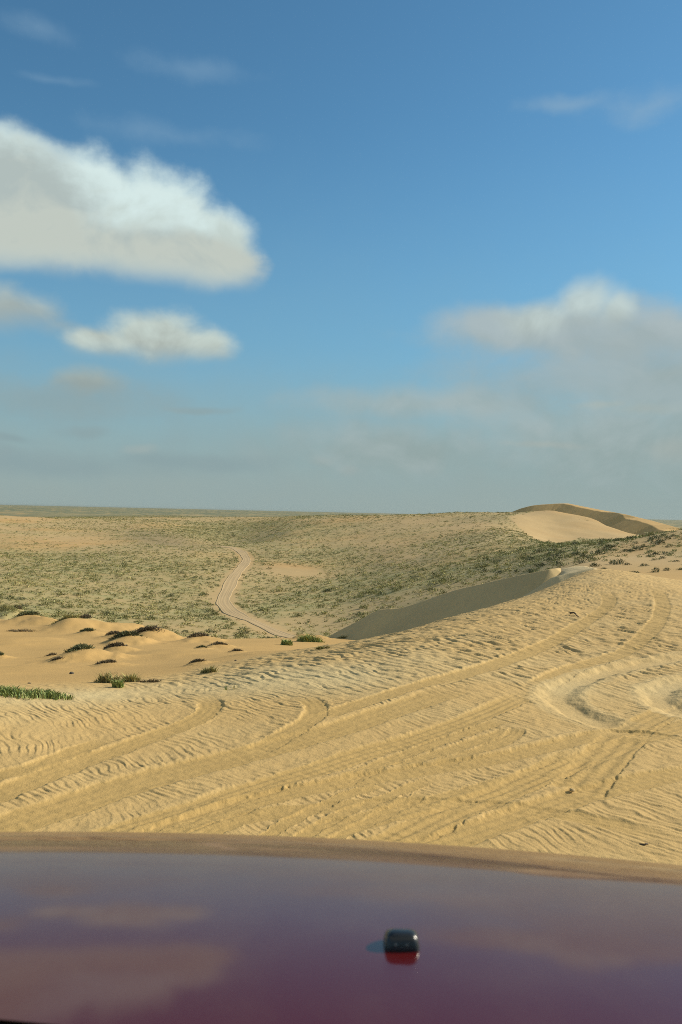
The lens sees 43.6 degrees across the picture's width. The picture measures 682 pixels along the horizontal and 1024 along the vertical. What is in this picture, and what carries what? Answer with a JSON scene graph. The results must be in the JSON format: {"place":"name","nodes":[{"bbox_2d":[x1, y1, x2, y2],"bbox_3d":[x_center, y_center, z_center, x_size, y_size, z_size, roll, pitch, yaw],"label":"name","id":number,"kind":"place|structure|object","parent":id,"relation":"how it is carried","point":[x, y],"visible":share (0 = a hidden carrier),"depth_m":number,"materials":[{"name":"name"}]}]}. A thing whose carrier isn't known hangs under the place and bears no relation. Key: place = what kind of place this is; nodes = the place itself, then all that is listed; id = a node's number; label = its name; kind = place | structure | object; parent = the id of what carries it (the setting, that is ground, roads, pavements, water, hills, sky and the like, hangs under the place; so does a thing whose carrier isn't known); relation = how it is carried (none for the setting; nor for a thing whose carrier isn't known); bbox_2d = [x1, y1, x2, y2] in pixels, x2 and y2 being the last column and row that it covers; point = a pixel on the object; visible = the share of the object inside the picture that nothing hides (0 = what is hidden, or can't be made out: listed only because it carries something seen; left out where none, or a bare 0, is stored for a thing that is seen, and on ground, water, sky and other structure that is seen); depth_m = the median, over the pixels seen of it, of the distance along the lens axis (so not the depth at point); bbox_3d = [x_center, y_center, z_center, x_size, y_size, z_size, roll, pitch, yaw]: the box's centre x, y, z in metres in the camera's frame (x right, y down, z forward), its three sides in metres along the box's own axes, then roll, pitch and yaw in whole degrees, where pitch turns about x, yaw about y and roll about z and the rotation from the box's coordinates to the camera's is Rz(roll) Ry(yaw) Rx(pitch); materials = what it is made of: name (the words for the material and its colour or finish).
{"place":"outdoors","nodes":[
{"label":"outdoors","id":0,"kind":"place"},
{"bbox_2d":[7,629,35,631],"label":"dry grass","id":1,"kind":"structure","parent":0,"point":[20,630],"depth_m":31.88,"materials":[{"name":"brown plant"}]},
{"bbox_2d":[49,612,80,624],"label":"rim grass","id":2,"kind":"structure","parent":0,"point":[69,616],"depth_m":34.50,"materials":[{"name":"green plant"}]},
{"bbox_2d":[136,679,161,682],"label":"dry grass","id":3,"kind":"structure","parent":0,"point":[150,680],"depth_m":9.07,"materials":[{"name":"brown plant"}]},
{"bbox_2d":[212,545,294,637],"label":"dirt track","id":4,"kind":"structure","parent":0,"point":[224,604],"depth_m":187.84,"materials":[{"name":"beige sand"}]},
{"bbox_2d":[295,632,324,642],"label":"mound grass","id":5,"kind":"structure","parent":0,"point":[308,638],"depth_m":27.21,"materials":[{"name":"green plant"}]},
{"bbox_2d":[0,505,681,864],"bbox_3d":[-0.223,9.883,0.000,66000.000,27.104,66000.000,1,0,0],"label":"ground","id":6,"kind":"structure","parent":0,"point":[507,725],"depth_m":7.74,"materials":[{"name":"beige sand"}]},
{"bbox_2d":[0,603,19,611],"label":"rim grass","id":7,"kind":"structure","parent":6,"relation":"on","point":[5,607],"depth_m":123.80,"materials":[{"name":"green plant"}]},
{"bbox_2d":[11,610,45,617],"bbox_3d":[-13.790,4.520,37.553,1.371,0.470,0.885,1,0,-27],"label":"desert shrub","id":8,"kind":"object","parent":6,"relation":"on","point":[28,612],"visible":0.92,"depth_m":37.40,"materials":[{"name":"green plant"}]},
{"bbox_2d":[0,684,74,699],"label":"ground plant","id":9,"kind":"object","parent":6,"relation":"on","point":[13,692],"visible":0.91,"depth_m":7.46,"materials":[{"name":"green plant"}]},
{"bbox_2d":[50,656,64,660],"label":"desert shrub","id":10,"kind":"object","parent":6,"relation":"on","point":[58,657],"visible":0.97,"depth_m":16.19,"materials":[{"name":"plant"}]},
{"bbox_2d":[63,643,95,652],"bbox_3d":[-5.221,2.759,17.054,0.706,0.306,0.760,1,0,0],"label":"desert shrub","id":11,"kind":"object","parent":6,"relation":"on","point":[80,646],"visible":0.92,"depth_m":16.98,"materials":[{"name":"green plant"}]},
{"bbox_2d":[79,613,92,618],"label":"desert shrub","id":12,"kind":"object","parent":6,"relation":"on","point":[86,615],"visible":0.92,"depth_m":125.13,"materials":[{"name":"plant"}]},
{"bbox_2d":[80,628,95,631],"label":"desert shrub","id":13,"kind":"object","parent":6,"relation":"on","point":[86,629],"visible":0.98,"depth_m":30.54,"materials":[{"name":"green plant"}]},
{"bbox_2d":[96,658,116,663],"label":"desert shrub","id":14,"kind":"object","parent":6,"relation":"on","point":[108,661],"visible":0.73,"depth_m":14.23,"materials":[{"name":"plant"}]},
{"bbox_2d":[93,671,124,682],"bbox_3d":[-2.465,1.735,8.999,0.370,0.192,0.284,1,0,-19],"label":"grass tuft","id":15,"kind":"object","parent":6,"relation":"on","point":[103,679],"visible":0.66,"depth_m":8.95,"materials":[{"name":"plant"}]},
{"bbox_2d":[106,631,118,634],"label":"desert shrub","id":16,"kind":"object","parent":6,"relation":"on","point":[111,632],"visible":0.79,"depth_m":28.73,"materials":[{"name":"plant"}]},
{"bbox_2d":[102,641,127,649],"bbox_3d":[-5.358,3.191,20.231,0.682,0.274,0.483,1,0,-27],"label":"desert shrub","id":17,"kind":"object","parent":6,"relation":"on","point":[118,643],"visible":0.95,"depth_m":20.17,"materials":[{"name":"plant"}]},
{"bbox_2d":[107,678,125,687],"bbox_3d":[-2.238,1.712,8.493,0.202,0.130,0.186,1,0,0],"label":"succulent plant","id":18,"kind":"object","parent":6,"relation":"on","point":[117,684],"visible":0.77,"depth_m":8.48,"materials":[{"name":"green plant"}]},
{"bbox_2d":[108,629,146,640],"bbox_3d":[-6.413,3.714,25.526,1.280,0.395,0.799,1,0,0],"label":"desert shrub","id":19,"kind":"object","parent":6,"relation":"on","point":[122,634],"visible":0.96,"depth_m":25.47,"materials":[{"name":"green plant"}]},
{"bbox_2d":[118,672,143,681],"bbox_3d":[-2.271,1.778,9.165,0.347,0.147,0.256,1,0,0],"label":"grass tuft","id":20,"kind":"object","parent":6,"relation":"on","point":[132,677],"visible":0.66,"depth_m":9.15,"materials":[{"name":"plant"}]},
{"bbox_2d":[131,624,164,634],"bbox_3d":[-6.558,3.980,28.735,1.324,0.403,0.906,1,0,0],"label":"desert shrub","id":21,"kind":"object","parent":6,"relation":"on","point":[143,629],"visible":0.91,"depth_m":28.64,"materials":[{"name":"plant"}]},
{"bbox_2d":[147,614,156,619],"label":"valley shrub","id":22,"kind":"object","parent":6,"relation":"on","point":[152,617],"visible":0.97,"depth_m":141.69,"materials":[{"name":"green plant"}]},
{"bbox_2d":[186,658,206,663],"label":"desert shrub","id":23,"kind":"object","parent":6,"relation":"on","point":[196,660],"visible":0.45,"depth_m":11.62,"materials":[{"name":"plant"}]},
{"bbox_2d":[187,632,211,637],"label":"desert shrub","id":24,"kind":"object","parent":6,"relation":"on","point":[197,634],"visible":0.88,"depth_m":26.99,"materials":[{"name":"plant"}]},
{"bbox_2d":[200,665,218,672],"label":"grass tuft","id":25,"kind":"object","parent":6,"relation":"on","point":[209,670],"visible":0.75,"depth_m":9.66,"materials":[{"name":"green plant"}]},
{"bbox_2d":[207,641,227,645],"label":"desert shrub","id":26,"kind":"object","parent":6,"relation":"on","point":[218,643],"visible":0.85,"depth_m":21.51,"materials":[{"name":"plant"}]},
{"bbox_2d":[280,639,292,645],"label":"green bush","id":27,"kind":"object","parent":6,"relation":"on","point":[286,642],"visible":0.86,"depth_m":23.95,"materials":[{"name":"green plant"}]},
{"bbox_2d":[315,645,329,649],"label":"grass tuft","id":28,"kind":"object","parent":6,"relation":"on","point":[320,647],"visible":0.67,"depth_m":11.36,"materials":[{"name":"plant"}]},
{"bbox_2d":[0,511,681,638],"bbox_3d":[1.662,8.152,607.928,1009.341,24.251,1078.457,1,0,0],"label":"scrub","id":29,"kind":"object","parent":6,"relation":"on","point":[542,545],"visible":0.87,"depth_m":228.38,"materials":[{"name":"green plant"}]},
{"bbox_2d":[0,832,681,1023],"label":"off road vehicle","id":30,"kind":"object","parent":6,"relation":"on","point":[140,928],"visible":1,"depth_m":0.86,"materials":[{"name":"red paint"}]},
{"bbox_2d":[328,568,560,639],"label":"sand dune","id":31,"kind":"structure","parent":6,"relation":"on","point":[443,606],"depth_m":29.13,"materials":[{"name":"beige sand"}]},
{"bbox_2d":[590,549,604,554],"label":"ridge bush","id":32,"kind":"object","parent":6,"relation":"on","point":[598,551],"visible":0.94,"depth_m":115.59,"materials":[{"name":"green plant"}]},
{"bbox_2d":[612,558,626,564],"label":"ridge bush","id":33,"kind":"object","parent":6,"relation":"on","point":[619,561],"visible":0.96,"depth_m":88.90,"materials":[{"name":"green plant"}]},
{"bbox_2d":[632,545,643,549],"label":"valley shrub","id":34,"kind":"object","parent":6,"relation":"on","point":[638,547],"visible":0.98,"depth_m":114.94,"materials":[{"name":"green plant"}]},
{"bbox_2d":[0,0,681,519],"label":"sky","id":35,"kind":"structure","parent":0,"point":[348,256],"materials":[{"name":"blue"}]},
{"bbox_2d":[524,566,595,595],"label":"sand dune","id":36,"kind":"structure","parent":0,"point":[567,573],"depth_m":26.17,"materials":[{"name":"beige sand"}]},
{"bbox_2d":[511,503,679,534],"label":"sand dune","id":37,"kind":"structure","parent":0,"point":[630,524],"depth_m":403.67,"materials":[{"name":"beige sand"}]}
]}

